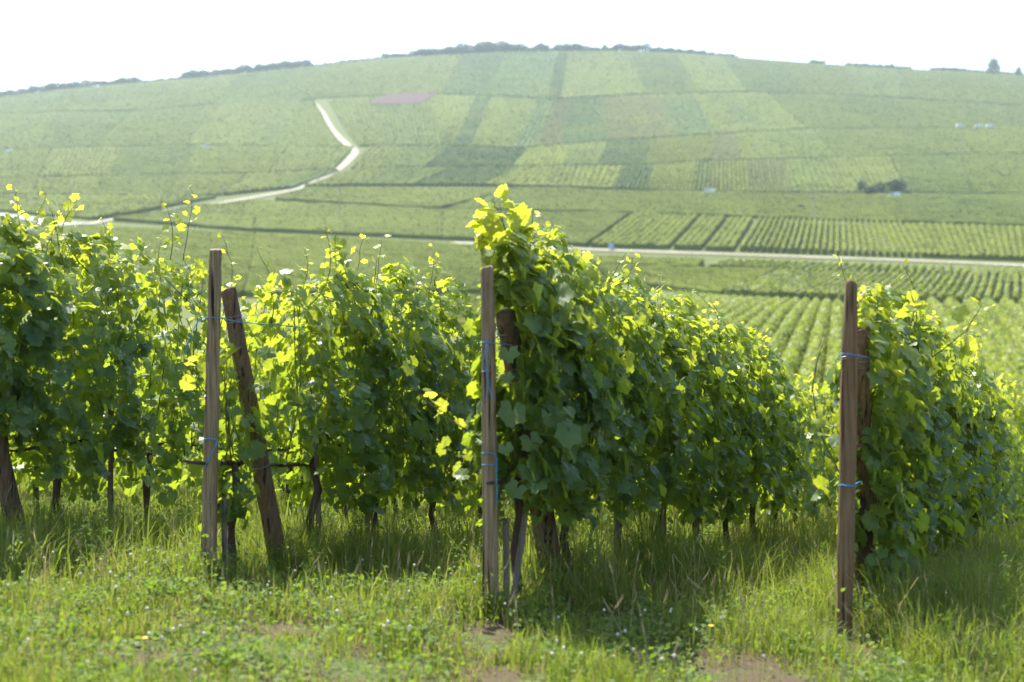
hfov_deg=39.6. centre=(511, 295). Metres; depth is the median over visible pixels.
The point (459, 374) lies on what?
grapevine
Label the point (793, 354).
vine row
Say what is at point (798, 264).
vine row
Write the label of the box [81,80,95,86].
crest tree
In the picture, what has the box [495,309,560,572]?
strut post
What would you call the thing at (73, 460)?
grapevine
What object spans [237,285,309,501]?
grapevine
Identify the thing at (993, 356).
vine row
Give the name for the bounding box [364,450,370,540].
vine stake
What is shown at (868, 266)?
vine row
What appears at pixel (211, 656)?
weeds
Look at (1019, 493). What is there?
grapevine
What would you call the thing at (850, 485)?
blue twine
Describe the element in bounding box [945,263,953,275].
vine row
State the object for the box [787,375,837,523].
grapevine
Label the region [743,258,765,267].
vine row
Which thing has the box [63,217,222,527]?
grapevine
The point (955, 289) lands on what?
vine row
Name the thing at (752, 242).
vine row
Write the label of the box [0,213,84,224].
lane
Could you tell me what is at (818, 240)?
vine row
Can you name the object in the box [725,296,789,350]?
vine row
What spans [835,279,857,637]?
vineyard post
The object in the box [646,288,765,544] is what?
grapevine
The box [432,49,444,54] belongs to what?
crest tree
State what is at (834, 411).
grapevine
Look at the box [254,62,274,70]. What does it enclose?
crest tree
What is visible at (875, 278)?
vine row
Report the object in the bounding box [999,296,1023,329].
vine row
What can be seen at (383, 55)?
crest tree
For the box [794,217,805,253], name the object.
vine row
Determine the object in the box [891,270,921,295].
vine row
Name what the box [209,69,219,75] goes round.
crest tree
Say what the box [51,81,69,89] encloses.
crest tree
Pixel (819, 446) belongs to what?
grapevine
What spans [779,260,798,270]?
vine row
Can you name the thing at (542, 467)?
grapevine
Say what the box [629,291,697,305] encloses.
vine row
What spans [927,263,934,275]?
vine row
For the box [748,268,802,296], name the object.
vine row
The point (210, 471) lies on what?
vineyard post
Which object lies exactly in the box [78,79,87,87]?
crest tree
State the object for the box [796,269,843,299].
vine row
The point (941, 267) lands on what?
vine row
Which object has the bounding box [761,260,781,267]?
vine row
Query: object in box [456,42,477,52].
crest tree
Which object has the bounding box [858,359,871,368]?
wire binding
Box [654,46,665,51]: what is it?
crest tree
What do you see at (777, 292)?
vine row
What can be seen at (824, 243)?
vine row
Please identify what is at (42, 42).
sky
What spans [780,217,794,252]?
vine row
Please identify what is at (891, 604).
grass
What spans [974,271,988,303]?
vine row
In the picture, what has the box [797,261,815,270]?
vine row
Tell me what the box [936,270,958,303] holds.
vine row
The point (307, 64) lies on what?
crest tree
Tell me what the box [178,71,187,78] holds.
crest tree
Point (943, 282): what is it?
vine row
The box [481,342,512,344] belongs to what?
blue twine
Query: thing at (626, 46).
crest tree
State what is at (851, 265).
vine row
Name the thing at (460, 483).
grapevine
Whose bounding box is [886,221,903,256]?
vine row
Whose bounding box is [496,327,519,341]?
wire binding
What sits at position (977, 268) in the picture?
vine row
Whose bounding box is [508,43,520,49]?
crest tree
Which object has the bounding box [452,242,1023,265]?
road
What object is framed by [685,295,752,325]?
vine row
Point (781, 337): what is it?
vine row
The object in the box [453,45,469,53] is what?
crest tree
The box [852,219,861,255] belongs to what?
vine row
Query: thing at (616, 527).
vine stake
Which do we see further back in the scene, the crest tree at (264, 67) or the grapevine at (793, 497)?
the crest tree at (264, 67)
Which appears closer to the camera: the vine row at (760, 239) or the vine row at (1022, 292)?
the vine row at (1022, 292)
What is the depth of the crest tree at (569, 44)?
1448.44 m
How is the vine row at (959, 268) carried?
on the ground at (742, 671)
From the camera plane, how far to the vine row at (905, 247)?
365.19 m
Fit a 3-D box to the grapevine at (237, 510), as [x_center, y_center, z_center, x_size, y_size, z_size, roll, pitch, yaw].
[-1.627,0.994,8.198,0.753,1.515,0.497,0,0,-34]
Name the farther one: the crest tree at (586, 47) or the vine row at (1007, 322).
the crest tree at (586, 47)
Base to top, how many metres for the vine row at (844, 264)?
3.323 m
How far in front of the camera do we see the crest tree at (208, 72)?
1446.84 m
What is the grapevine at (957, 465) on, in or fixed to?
on the ground at (742, 671)
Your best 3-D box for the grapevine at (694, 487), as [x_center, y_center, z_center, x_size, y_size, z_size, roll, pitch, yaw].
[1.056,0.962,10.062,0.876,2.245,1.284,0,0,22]
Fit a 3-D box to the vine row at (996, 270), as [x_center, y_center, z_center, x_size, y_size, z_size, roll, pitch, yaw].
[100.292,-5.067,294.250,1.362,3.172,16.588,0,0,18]
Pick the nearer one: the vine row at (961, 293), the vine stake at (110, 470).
the vine stake at (110, 470)
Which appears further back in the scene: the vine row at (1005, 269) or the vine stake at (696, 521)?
the vine row at (1005, 269)
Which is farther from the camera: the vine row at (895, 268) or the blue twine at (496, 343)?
the vine row at (895, 268)
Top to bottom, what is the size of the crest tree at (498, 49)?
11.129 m
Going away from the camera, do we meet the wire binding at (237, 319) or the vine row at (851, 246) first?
the wire binding at (237, 319)
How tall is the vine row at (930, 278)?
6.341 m
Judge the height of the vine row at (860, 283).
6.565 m
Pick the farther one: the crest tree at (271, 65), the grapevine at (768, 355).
the crest tree at (271, 65)
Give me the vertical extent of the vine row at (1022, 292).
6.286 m
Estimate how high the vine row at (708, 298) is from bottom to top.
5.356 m
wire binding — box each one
[226,312,243,322]
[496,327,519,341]
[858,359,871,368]
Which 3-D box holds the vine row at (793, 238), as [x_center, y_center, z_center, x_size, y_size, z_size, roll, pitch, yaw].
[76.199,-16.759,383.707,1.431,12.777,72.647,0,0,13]
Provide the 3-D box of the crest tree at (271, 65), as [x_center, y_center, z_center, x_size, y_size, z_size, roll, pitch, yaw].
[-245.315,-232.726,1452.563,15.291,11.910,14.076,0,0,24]
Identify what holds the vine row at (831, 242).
on the ground at (742, 671)
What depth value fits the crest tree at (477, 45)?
1443.57 m
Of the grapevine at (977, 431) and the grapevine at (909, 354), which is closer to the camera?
the grapevine at (909, 354)
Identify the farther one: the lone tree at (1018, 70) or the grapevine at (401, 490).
the lone tree at (1018, 70)
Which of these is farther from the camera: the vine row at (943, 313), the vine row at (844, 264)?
the vine row at (844, 264)
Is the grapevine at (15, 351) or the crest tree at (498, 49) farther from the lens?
the crest tree at (498, 49)
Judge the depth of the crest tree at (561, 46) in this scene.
1447.13 m
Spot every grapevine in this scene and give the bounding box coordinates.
[0,184,157,527]
[0,214,75,444]
[0,321,20,485]
[8,297,101,508]
[10,382,48,482]
[42,346,116,492]
[56,330,167,498]
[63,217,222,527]
[78,292,164,490]
[132,335,224,502]
[142,359,204,491]
[152,185,290,501]
[171,308,278,484]
[179,337,280,574]
[189,347,246,471]
[221,274,341,509]
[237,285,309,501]
[246,227,414,541]
[288,233,469,546]
[290,392,346,490]
[293,276,387,523]
[357,300,439,519]
[375,244,500,540]
[400,366,469,511]
[421,183,617,600]
[426,329,514,532]
[452,359,477,508]
[477,211,662,568]
[554,250,695,555]
[589,492,633,521]
[610,274,738,547]
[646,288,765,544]
[672,302,788,544]
[721,321,808,540]
[744,387,815,531]
[766,357,833,530]
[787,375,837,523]
[796,371,816,463]
[803,391,838,517]
[809,360,840,505]
[811,284,946,625]
[820,258,971,561]
[825,253,994,581]
[880,297,986,563]
[914,311,996,551]
[944,322,997,539]
[947,331,1022,538]
[949,328,1010,541]
[973,442,1010,541]
[980,398,1020,526]
[983,421,1015,529]
[989,370,1023,530]
[995,381,1023,526]
[1000,393,1023,529]
[1002,384,1023,525]
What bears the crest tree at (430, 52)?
on the ground at (742, 671)
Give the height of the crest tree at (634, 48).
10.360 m
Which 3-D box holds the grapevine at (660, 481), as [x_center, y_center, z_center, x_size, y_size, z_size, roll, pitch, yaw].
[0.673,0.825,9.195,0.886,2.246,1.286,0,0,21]
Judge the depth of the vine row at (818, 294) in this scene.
245.38 m
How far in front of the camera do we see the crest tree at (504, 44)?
1445.81 m
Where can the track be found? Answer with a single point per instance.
(351, 156)
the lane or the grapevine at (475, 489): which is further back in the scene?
the lane
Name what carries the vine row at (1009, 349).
on the ground at (742, 671)
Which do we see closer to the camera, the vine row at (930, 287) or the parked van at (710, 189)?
the vine row at (930, 287)
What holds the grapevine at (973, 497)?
on the ground at (742, 671)
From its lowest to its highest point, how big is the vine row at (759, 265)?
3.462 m
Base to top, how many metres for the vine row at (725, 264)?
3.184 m
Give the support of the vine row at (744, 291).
on the ground at (742, 671)
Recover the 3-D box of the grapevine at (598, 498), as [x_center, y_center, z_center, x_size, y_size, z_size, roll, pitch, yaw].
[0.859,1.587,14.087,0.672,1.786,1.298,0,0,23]
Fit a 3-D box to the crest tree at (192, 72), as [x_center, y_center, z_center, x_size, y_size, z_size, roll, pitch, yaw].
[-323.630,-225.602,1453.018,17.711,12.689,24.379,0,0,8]
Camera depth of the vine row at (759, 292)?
253.82 m
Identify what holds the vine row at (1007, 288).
on the ground at (742, 671)
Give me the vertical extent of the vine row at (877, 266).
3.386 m
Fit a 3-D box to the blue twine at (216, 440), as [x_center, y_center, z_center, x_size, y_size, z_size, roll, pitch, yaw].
[-1.688,0.884,7.946,0.088,0.181,0.025,0,0,8]
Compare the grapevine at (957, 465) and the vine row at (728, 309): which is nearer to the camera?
the grapevine at (957, 465)
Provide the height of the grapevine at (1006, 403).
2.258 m
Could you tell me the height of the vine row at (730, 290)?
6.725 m
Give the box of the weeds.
[0,481,1023,681]
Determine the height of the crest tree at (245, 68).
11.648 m
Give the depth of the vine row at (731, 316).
147.85 m
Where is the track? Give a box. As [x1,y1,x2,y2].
[84,103,358,223]
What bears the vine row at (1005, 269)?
on the ground at (742, 671)
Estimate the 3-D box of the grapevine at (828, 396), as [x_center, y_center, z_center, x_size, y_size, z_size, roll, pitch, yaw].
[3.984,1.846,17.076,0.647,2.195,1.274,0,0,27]
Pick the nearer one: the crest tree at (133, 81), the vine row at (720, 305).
the vine row at (720, 305)
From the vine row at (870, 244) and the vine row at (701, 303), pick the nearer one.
the vine row at (701, 303)
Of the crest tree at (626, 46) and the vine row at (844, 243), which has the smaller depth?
the vine row at (844, 243)
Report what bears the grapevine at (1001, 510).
on the ground at (742, 671)
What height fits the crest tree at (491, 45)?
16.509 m
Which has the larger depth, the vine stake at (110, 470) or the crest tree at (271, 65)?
the crest tree at (271, 65)
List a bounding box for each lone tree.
[986,56,1000,73]
[1014,66,1022,74]
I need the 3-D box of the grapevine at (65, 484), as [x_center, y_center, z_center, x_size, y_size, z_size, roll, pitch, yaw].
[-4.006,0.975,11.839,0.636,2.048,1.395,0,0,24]
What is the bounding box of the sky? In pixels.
[0,0,1023,91]
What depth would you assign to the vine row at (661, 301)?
195.82 m
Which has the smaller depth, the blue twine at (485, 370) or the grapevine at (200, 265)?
the blue twine at (485, 370)
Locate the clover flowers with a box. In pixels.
[6,524,904,681]
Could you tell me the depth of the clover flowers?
6.74 m
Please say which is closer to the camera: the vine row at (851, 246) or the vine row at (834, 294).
the vine row at (834, 294)
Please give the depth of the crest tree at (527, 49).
1446.30 m
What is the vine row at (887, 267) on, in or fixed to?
on the ground at (742, 671)
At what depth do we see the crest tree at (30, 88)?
1449.26 m
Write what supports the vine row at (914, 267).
on the ground at (742, 671)
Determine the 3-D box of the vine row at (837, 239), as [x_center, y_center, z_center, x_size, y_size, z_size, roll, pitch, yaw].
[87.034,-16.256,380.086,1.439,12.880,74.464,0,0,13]
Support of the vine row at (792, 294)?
on the ground at (742, 671)
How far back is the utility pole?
418.68 m
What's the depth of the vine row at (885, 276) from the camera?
268.85 m
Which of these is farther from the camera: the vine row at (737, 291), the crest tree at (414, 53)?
the crest tree at (414, 53)
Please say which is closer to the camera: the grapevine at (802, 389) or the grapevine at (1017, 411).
the grapevine at (1017, 411)
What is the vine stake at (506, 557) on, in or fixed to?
on the ground at (742, 671)
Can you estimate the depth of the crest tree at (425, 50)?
1445.17 m
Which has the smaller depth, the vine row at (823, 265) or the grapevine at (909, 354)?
the grapevine at (909, 354)
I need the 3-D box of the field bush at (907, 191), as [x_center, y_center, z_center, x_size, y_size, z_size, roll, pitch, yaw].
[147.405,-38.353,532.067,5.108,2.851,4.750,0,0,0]
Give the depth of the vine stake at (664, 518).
10.01 m
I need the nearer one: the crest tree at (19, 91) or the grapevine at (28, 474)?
the grapevine at (28, 474)
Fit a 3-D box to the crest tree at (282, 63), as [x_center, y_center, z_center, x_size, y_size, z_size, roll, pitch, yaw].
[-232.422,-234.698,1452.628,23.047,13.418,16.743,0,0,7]
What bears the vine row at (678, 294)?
on the ground at (742, 671)
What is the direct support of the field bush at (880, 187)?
on the ground at (742, 671)
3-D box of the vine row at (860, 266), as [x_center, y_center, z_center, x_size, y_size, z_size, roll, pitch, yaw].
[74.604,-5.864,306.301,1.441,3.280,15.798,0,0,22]
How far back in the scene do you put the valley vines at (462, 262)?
343.05 m
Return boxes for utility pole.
[339,187,339,218]
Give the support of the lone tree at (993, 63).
on the ground at (742, 671)
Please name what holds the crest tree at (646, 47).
on the ground at (742, 671)
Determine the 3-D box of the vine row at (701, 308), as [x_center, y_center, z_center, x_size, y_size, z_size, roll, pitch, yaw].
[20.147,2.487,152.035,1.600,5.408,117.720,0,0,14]
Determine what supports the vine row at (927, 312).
on the ground at (742, 671)
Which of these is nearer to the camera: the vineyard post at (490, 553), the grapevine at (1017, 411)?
the vineyard post at (490, 553)
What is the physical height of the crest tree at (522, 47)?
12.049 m
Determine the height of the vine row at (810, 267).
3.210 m
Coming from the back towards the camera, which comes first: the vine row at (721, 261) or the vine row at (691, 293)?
the vine row at (721, 261)
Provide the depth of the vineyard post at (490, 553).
7.27 m
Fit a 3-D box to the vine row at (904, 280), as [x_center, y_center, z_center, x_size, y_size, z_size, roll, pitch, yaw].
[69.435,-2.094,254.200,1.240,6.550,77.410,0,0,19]
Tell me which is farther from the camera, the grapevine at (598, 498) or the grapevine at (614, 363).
the grapevine at (598, 498)
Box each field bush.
[855,180,867,189]
[863,185,877,192]
[874,181,885,192]
[883,179,908,191]
[901,190,911,193]
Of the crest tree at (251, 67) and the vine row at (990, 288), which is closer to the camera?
the vine row at (990, 288)
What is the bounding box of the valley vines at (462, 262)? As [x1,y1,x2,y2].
[0,210,1023,333]
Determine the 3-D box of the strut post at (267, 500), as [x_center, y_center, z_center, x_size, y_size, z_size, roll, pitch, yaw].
[-1.505,1.006,8.534,0.126,2.127,0.731,0,0,25]
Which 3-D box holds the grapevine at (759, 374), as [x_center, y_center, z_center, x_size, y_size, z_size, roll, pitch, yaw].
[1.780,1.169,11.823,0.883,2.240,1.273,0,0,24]
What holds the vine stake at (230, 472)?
on the ground at (742, 671)
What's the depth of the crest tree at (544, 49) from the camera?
1447.93 m
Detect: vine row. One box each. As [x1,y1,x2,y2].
[495,290,683,346]
[605,292,704,314]
[623,293,718,319]
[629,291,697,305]
[631,292,689,303]
[656,293,711,306]
[662,294,727,313]
[664,294,735,315]
[681,295,745,318]
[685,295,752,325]
[705,295,761,326]
[709,257,734,266]
[710,296,770,330]
[718,258,741,266]
[721,296,780,344]
[725,267,782,295]
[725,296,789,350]
[726,258,750,266]
[732,267,789,295]
[734,257,758,266]
[740,216,761,251]
[741,267,795,296]
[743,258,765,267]
[746,216,767,251]
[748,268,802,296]
[752,258,774,267]
[753,216,772,251]
[753,296,799,351]
[756,268,809,296]
[757,297,809,389]
[760,217,778,251]
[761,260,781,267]
[764,268,815,297]
[767,217,783,252]
[771,259,790,269]
[772,268,822,297]
[773,217,789,252]
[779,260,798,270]
[779,297,820,385]
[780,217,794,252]
[780,268,829,297]
[787,217,800,253]
[788,260,806,268]
[789,268,836,298]
[791,298,831,406]
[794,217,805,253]
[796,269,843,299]
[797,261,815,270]
[801,217,810,253]
[804,270,850,300]
[805,261,822,270]
[808,218,817,253]
[813,269,857,299]
[814,218,822,253]
[815,261,831,271]
[821,219,827,254]
[821,269,864,301]
[822,298,843,394]
[824,261,838,271]
[828,219,833,254]
[830,270,870,301]
[832,261,848,270]
[835,218,839,254]
[837,269,878,301]
[841,220,847,254]
[842,262,857,270]
[847,219,854,255]
[850,262,865,272]
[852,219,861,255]
[857,270,885,287]
[858,219,868,255]
[861,261,874,271]
[864,219,875,255]
[867,270,899,298]
[869,220,882,256]
[870,262,883,272]
[870,270,892,287]
[875,220,889,256]
[879,263,891,272]
[881,220,896,256]
[883,270,914,299]
[884,270,907,290]
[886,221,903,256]
[889,262,899,272]
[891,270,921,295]
[892,220,911,257]
[897,220,918,257]
[899,263,908,272]
[902,271,928,294]
[907,264,917,273]
[909,299,948,350]
[915,271,936,293]
[917,264,926,274]
[918,270,943,301]
[926,271,950,299]
[926,296,1022,405]
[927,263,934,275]
[936,264,944,275]
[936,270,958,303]
[943,297,1023,406]
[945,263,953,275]
[945,270,965,299]
[955,271,973,303]
[956,265,962,277]
[962,297,1023,373]
[964,271,980,298]
[965,265,971,277]
[974,264,980,275]
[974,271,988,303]
[980,297,1023,352]
[984,264,990,277]
[984,272,996,297]
[993,265,999,278]
[993,272,1003,303]
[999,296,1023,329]
[1002,265,1010,277]
[1003,271,1011,298]
[1012,266,1020,278]
[1012,271,1019,303]
[1018,296,1023,309]
[1021,272,1023,296]
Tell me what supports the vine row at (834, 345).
on the ground at (742, 671)
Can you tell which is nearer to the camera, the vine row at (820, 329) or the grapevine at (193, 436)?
the grapevine at (193, 436)
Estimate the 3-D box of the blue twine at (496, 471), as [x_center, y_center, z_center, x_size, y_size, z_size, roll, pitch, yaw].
[-0.114,0.929,7.263,0.086,0.266,0.038,0,0,0]
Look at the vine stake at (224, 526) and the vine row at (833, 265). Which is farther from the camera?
the vine row at (833, 265)
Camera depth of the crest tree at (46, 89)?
1447.32 m
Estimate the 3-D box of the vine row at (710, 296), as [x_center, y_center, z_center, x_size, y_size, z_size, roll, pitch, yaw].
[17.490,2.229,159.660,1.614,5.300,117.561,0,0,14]
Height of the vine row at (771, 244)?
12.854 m
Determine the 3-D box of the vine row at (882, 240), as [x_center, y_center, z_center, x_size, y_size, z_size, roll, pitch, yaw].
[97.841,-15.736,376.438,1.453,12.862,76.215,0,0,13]
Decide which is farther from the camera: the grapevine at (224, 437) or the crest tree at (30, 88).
the crest tree at (30, 88)
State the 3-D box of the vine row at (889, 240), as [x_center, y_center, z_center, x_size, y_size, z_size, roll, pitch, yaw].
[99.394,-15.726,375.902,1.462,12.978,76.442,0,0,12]
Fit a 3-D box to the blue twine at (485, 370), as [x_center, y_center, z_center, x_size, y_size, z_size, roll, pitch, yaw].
[-0.123,0.383,7.242,0.052,0.286,0.013,0,0,0]
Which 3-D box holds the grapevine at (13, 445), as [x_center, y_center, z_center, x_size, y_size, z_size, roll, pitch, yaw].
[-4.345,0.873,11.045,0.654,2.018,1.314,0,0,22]
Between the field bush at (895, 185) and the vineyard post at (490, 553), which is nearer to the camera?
the vineyard post at (490, 553)
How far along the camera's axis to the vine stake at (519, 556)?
7.47 m
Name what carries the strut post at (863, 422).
on the ground at (742, 671)
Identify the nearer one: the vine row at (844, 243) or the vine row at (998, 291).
the vine row at (998, 291)
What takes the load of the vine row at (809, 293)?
on the ground at (742, 671)
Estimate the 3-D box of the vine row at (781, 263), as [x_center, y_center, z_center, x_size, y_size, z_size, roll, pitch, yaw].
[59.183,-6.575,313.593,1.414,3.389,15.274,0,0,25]
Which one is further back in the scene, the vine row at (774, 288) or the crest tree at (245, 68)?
the crest tree at (245, 68)
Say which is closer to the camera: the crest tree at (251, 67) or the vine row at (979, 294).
the vine row at (979, 294)
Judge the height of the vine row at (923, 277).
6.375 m
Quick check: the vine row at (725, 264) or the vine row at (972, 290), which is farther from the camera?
the vine row at (725, 264)
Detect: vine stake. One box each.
[107,395,113,528]
[221,498,229,568]
[225,415,231,498]
[312,426,321,549]
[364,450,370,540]
[503,519,509,615]
[510,510,528,610]
[613,489,620,566]
[661,502,666,542]
[694,517,699,557]
[872,491,875,587]
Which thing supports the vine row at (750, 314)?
on the ground at (742, 671)
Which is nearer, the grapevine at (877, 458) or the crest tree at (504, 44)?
the grapevine at (877, 458)
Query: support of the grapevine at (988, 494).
on the ground at (742, 671)
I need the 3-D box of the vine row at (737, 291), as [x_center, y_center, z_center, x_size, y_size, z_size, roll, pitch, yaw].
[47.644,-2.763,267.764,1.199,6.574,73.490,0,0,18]
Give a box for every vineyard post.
[201,249,221,577]
[481,265,498,617]
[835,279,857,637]
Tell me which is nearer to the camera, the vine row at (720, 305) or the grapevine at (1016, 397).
the grapevine at (1016, 397)
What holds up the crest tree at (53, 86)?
on the ground at (742, 671)
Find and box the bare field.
[366,93,436,104]
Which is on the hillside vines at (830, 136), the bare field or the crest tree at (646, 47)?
the bare field
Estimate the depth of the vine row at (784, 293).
251.23 m
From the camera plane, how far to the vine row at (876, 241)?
366.71 m
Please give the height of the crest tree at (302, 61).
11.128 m
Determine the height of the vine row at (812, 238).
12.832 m
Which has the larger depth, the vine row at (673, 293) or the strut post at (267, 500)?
the vine row at (673, 293)
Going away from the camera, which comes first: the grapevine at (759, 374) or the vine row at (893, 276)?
the grapevine at (759, 374)
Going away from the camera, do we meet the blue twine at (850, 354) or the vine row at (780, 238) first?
the blue twine at (850, 354)
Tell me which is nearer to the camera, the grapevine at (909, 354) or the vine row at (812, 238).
the grapevine at (909, 354)
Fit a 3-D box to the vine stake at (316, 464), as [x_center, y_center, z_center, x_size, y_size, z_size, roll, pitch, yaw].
[-1.235,1.360,9.040,0.073,1.098,0.040,0,0,-35]
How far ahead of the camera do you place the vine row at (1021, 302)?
179.40 m
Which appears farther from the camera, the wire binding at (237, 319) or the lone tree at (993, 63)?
the lone tree at (993, 63)
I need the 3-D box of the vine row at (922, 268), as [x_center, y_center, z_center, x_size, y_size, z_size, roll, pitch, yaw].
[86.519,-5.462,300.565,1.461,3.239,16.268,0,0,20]
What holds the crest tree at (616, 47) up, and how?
on the ground at (742, 671)
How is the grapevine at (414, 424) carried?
on the ground at (742, 671)
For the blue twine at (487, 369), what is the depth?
7.24 m
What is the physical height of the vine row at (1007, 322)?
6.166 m
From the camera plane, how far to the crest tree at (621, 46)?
1447.60 m
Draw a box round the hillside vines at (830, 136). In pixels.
[0,51,1023,240]
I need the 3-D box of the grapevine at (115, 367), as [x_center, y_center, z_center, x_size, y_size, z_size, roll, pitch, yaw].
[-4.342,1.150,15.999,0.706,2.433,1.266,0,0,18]
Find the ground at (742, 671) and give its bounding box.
[0,51,1023,681]
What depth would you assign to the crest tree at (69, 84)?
1445.19 m
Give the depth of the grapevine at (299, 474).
15.90 m
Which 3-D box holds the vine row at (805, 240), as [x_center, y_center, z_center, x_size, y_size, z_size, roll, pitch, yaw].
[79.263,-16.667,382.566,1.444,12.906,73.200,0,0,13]
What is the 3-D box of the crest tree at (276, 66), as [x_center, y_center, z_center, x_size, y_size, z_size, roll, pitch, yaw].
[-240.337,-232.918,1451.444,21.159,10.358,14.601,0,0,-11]
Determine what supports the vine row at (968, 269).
on the ground at (742, 671)
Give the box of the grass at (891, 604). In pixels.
[0,458,1023,681]
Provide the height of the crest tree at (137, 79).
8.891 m
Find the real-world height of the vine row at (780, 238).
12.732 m
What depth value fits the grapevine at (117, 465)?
12.78 m
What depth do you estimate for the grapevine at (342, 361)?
8.96 m
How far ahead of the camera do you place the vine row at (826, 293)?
241.21 m
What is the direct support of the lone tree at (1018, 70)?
on the ground at (742, 671)
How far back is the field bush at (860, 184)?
545.11 m
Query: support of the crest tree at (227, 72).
on the ground at (742, 671)
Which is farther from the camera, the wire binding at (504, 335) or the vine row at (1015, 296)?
the vine row at (1015, 296)
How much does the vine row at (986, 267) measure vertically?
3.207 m
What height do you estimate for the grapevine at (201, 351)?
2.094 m
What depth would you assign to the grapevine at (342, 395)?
12.64 m
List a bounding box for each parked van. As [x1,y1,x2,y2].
[702,188,715,191]
[888,192,900,195]
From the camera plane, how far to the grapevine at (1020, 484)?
16.87 m
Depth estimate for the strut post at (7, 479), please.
8.87 m
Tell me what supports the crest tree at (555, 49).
on the ground at (742, 671)
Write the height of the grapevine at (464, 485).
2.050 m
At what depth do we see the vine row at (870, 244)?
366.93 m
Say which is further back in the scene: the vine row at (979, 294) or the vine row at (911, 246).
the vine row at (911, 246)
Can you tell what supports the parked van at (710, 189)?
on the ground at (742, 671)
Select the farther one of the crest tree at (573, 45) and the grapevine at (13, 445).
the crest tree at (573, 45)
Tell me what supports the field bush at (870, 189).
on the ground at (742, 671)
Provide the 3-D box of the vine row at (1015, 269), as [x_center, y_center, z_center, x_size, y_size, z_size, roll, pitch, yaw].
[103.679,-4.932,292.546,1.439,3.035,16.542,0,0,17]
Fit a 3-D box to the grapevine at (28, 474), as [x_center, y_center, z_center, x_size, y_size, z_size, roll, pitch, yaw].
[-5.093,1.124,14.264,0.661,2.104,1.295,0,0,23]
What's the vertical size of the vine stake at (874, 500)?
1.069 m
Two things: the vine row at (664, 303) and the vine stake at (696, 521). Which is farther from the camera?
the vine row at (664, 303)
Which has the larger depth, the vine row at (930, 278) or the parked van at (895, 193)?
the parked van at (895, 193)
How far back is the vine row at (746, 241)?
378.65 m
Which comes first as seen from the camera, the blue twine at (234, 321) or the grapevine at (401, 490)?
the blue twine at (234, 321)
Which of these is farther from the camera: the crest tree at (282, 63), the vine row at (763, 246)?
the crest tree at (282, 63)
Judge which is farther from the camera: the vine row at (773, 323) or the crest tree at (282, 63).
the crest tree at (282, 63)
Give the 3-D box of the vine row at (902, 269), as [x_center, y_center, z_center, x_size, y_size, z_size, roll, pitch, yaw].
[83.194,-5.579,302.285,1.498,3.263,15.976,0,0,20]
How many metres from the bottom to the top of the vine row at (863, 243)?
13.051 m
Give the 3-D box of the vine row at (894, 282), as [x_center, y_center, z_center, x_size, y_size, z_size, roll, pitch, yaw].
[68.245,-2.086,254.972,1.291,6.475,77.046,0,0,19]
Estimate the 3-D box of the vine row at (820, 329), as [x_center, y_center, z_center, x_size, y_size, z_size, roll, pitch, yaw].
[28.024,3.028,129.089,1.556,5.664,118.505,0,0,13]
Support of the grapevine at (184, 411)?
on the ground at (742, 671)
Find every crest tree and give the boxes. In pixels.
[0,90,6,95]
[12,88,25,94]
[28,85,36,92]
[40,84,55,91]
[46,83,60,89]
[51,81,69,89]
[65,81,78,88]
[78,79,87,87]
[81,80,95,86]
[127,77,139,82]
[129,76,142,82]
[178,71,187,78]
[187,69,201,77]
[201,70,216,76]
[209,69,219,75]
[222,68,231,74]
[234,65,249,73]
[240,63,256,71]
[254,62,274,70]
[265,62,276,70]
[267,62,285,69]
[277,60,293,68]
[295,59,310,66]
[303,58,312,65]
[380,53,389,57]
[411,49,419,55]
[416,48,428,55]
[425,48,435,54]
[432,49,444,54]
[448,45,462,53]
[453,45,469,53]
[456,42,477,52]
[473,41,496,51]
[481,40,505,51]
[490,45,503,51]
[494,40,512,51]
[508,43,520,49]
[517,43,528,50]
[523,46,536,50]
[538,44,548,50]
[548,43,562,50]
[556,44,567,49]
[563,43,576,50]
[569,43,583,49]
[580,45,590,50]
[610,42,622,50]
[617,43,627,50]
[621,44,629,50]
[628,44,639,50]
[637,43,652,51]
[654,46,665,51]
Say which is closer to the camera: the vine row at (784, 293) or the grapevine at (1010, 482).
the grapevine at (1010, 482)
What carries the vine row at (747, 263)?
on the ground at (742, 671)
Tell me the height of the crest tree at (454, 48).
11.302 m
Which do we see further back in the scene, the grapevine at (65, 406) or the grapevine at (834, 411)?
the grapevine at (834, 411)
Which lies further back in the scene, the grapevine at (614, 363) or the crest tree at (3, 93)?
the crest tree at (3, 93)
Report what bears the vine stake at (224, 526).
on the ground at (742, 671)
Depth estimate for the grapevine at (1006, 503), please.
15.22 m
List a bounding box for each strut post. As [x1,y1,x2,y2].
[0,431,25,528]
[221,286,289,569]
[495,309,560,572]
[855,327,873,592]
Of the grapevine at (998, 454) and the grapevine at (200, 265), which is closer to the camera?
the grapevine at (200, 265)
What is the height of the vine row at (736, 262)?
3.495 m
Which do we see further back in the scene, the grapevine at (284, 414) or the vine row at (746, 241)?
the vine row at (746, 241)
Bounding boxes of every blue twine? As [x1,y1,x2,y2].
[186,317,304,353]
[203,438,217,469]
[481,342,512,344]
[481,452,497,502]
[483,343,492,398]
[486,344,489,398]
[835,353,868,362]
[838,481,861,486]

